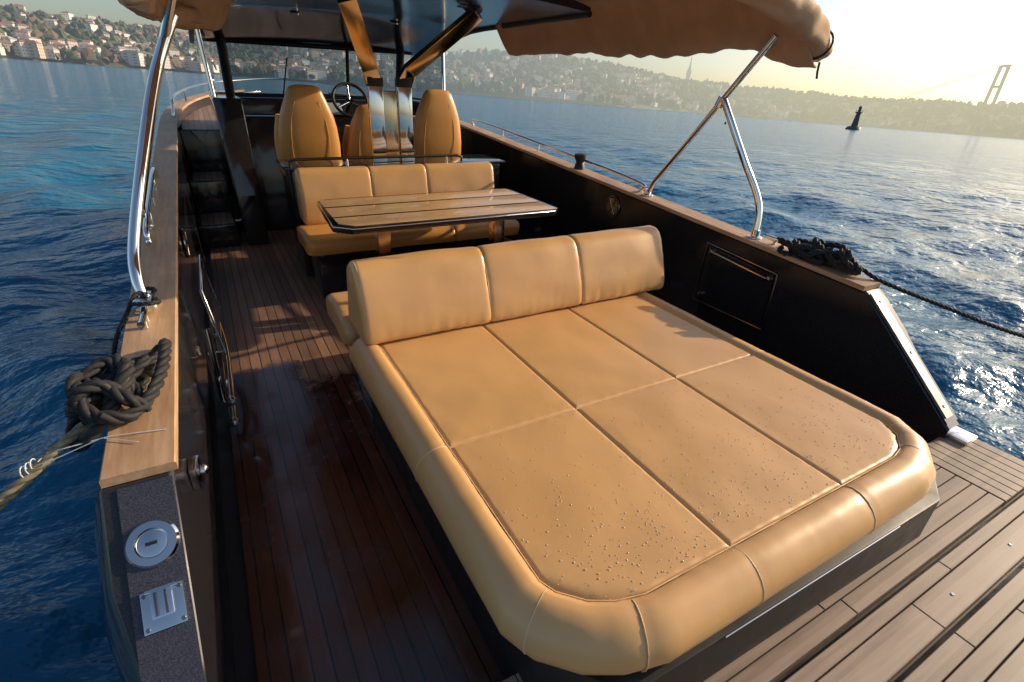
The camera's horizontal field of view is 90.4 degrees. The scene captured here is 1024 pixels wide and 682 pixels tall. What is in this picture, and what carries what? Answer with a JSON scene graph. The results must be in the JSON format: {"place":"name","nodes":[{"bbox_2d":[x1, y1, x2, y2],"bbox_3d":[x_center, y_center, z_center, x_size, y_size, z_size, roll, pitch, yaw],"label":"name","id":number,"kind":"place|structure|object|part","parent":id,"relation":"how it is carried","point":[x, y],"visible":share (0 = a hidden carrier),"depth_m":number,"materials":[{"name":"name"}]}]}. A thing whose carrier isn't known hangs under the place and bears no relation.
{"place":"outdoors","nodes":[
{"label":"outdoors","id":0,"kind":"place"},
{"bbox_2d":[0,58,1023,681],"bbox_3d":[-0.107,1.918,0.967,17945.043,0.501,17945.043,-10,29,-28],"label":"sea water","id":1,"kind":"structure","parent":0,"point":[936,216],"depth_m":10.03,"materials":[{"name":"blue liquid"}]},
{"bbox_2d":[95,77,1023,681],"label":"motor boat","id":2,"kind":"object","parent":1,"relation":"on","point":[257,517],"visible":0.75,"depth_m":2.05,"materials":[{"name":"brown wood"}]},
{"bbox_2d":[0,338,171,510],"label":"mooring rope","id":3,"kind":"object","parent":2,"relation":"attached to","point":[100,391],"visible":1,"depth_m":1.33,"materials":[{"name":"grey fabric"}]},
{"bbox_2d":[111,286,161,354],"bbox_3d":[-1.325,0.125,1.806,0.117,0.479,0.584,-3,27,-15],"label":"fender line","id":4,"kind":"object","parent":2,"relation":"attached to","point":[157,301],"visible":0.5,"depth_m":1.83,"materials":[{"name":"black fabric"}]},
{"bbox_2d":[274,84,340,174],"bbox_3d":[-2.004,-1.699,5.027,0.581,1.511,0.659,-12,31,-27],"label":"helm seat","id":5,"kind":"object","parent":2,"relation":"on","point":[305,126],"visible":0.66,"depth_m":4.59,"materials":[{"name":"beige leather"}]},
{"bbox_2d":[208,82,421,244],"bbox_3d":[-1.991,-2.150,5.888,2.403,1.530,1.330,-12,31,-27],"label":"helm console","id":6,"kind":"object","parent":2,"relation":"on","point":[258,184],"visible":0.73,"depth_m":5.34,"materials":[{"name":"black plastic"}]},
{"bbox_2d":[195,29,444,111],"bbox_3d":[-2.124,-2.869,5.843,2.442,1.039,1.271,-12,31,-27],"label":"windshield","id":7,"kind":"object","parent":2,"relation":"on","point":[261,102],"visible":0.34,"depth_m":5.77,"materials":[{"name":"black glass"}]},
{"bbox_2d":[342,104,371,156],"bbox_3d":[-1.507,-1.766,5.369,0.543,1.361,0.656,-12,31,-27],"label":"helm seat","id":8,"kind":"object","parent":2,"relation":"on","point":[356,141],"visible":0.38,"depth_m":4.90,"materials":[{"name":"beige leather"}]},
{"bbox_2d":[276,154,504,275],"bbox_3d":[-1.077,-1.286,4.872,2.000,0.996,0.500,-12,31,-27],"label":"galley cabinet","id":9,"kind":"object","parent":2,"relation":"on","point":[289,166],"visible":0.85,"depth_m":4.45,"materials":[{"name":"black metal"}]},
{"bbox_2d":[337,0,482,162],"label":"roof mast","id":10,"kind":"object","parent":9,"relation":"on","point":[391,121],"visible":0.98,"depth_m":4.26,"materials":[{"name":"silver metal"}]},
{"bbox_2d":[188,0,590,55],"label":"hardtop roof","id":11,"kind":"structure","parent":10,"relation":"on","point":[420,26],"depth_m":4.59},
{"bbox_2d":[189,29,193,43],"bbox_3d":[-2.443,-2.519,3.955,0.066,0.229,3.855,-11,30,-30],"label":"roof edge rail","id":12,"kind":"object","parent":11,"relation":"attached to","point":[191,36],"visible":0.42,"depth_m":5.02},
{"bbox_2d":[464,11,591,36],"bbox_3d":[-0.350,-2.976,5.035,0.062,0.224,3.856,-9,29,-26],"label":"roof edge rail","id":13,"kind":"object","parent":11,"relation":"attached to","point":[561,18],"visible":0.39,"depth_m":4.01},
{"bbox_2d":[294,161,519,298],"bbox_3d":[-0.869,-0.988,4.371,1.800,0.940,0.691,-12,31,-27],"label":"cockpit bench","id":14,"kind":"object","parent":2,"relation":"on","point":[330,253],"visible":0.59,"depth_m":4.14,"materials":[{"name":"beige leather"}]},
{"bbox_2d":[413,89,460,154],"bbox_3d":[-0.904,-1.938,5.594,0.581,1.511,0.657,-12,31,-27],"label":"helm seat","id":15,"kind":"object","parent":2,"relation":"on","point":[436,126],"visible":0.56,"depth_m":5.14,"materials":[{"name":"orange leather"}]},
{"bbox_2d":[316,189,557,256],"bbox_3d":[-0.553,-0.624,3.837,1.613,0.805,0.861,-12,31,-27],"label":"cockpit table","id":16,"kind":"object","parent":2,"relation":"on","point":[380,217],"visible":0.73,"depth_m":3.54,"materials":[{"name":"brown wood"}]},
{"bbox_2d":[127,0,778,313],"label":"bimini frame","id":17,"kind":"object","parent":2,"relation":"attached to","point":[170,19],"visible":0.9,"depth_m":2.05,"materials":[{"name":"silver metal"}]},
{"bbox_2d":[118,0,833,78],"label":"bimini canopy","id":18,"kind":"object","parent":2,"relation":"attached to","point":[667,29],"visible":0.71,"depth_m":3.23,"materials":[{"name":"brown fabric"}]},
{"bbox_2d":[326,225,939,681],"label":"sun lounger","id":19,"kind":"object","parent":2,"relation":"on","point":[608,467],"visible":1,"depth_m":1.76,"materials":[{"name":"beige leather"}]},
{"label":"hatch door","id":20,"kind":"part","parent":2,"relation":"part of","materials":[{"name":"black plastic"}]},
{"bbox_2d":[777,237,1023,337],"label":"mooring rope","id":21,"kind":"object","parent":2,"relation":"attached to","point":[817,251],"visible":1,"depth_m":2.82,"materials":[{"name":"black fabric"}]},
{"bbox_2d":[845,106,862,129],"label":"navigation beacon","id":22,"kind":"object","parent":1,"relation":"in","point":[854,124],"visible":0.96,"depth_m":232.83,"materials":[{"name":"paint"}]},
{"bbox_2d":[0,35,1023,139],"bbox_3d":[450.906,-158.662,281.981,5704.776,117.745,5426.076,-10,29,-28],"label":"hills","id":23,"kind":"structure","parent":0,"point":[917,127],"depth_m":1040.39,"materials":[{"name":"green plant"}]},
{"bbox_2d":[0,3,1023,137],"bbox_3d":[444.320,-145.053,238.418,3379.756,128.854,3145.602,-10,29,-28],"label":"distant trees","id":24,"kind":"object","parent":23,"relation":"on","point":[43,31],"visible":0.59,"depth_m":1091.25,"materials":[{"name":"green plant"}]},
{"bbox_2d":[0,4,1023,136],"bbox_3d":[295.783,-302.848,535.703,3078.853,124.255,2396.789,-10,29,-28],"label":"hillside houses","id":25,"kind":"structure","parent":23,"relation":"on","point":[27,45],"depth_m":946.94,"materials":[{"name":"paint"}]},
{"bbox_2d":[686,58,691,78],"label":"television tower","id":26,"kind":"structure","parent":23,"relation":"on","point":[688,73],"depth_m":2194.69,"materials":[{"name":"metal"}]},
{"bbox_2d":[881,64,1023,111],"bbox_3d":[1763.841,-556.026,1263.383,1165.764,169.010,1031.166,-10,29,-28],"label":"suspension bridge","id":27,"kind":"structure","parent":23,"relation":"on","point":[1003,79],"depth_m":1332.34,"materials":[{"name":"metal"}]},
{"bbox_2d":[0,0,1023,106],"label":"sky","id":28,"kind":"structure","parent":0,"point":[886,49],"materials":[{"name":"white"}]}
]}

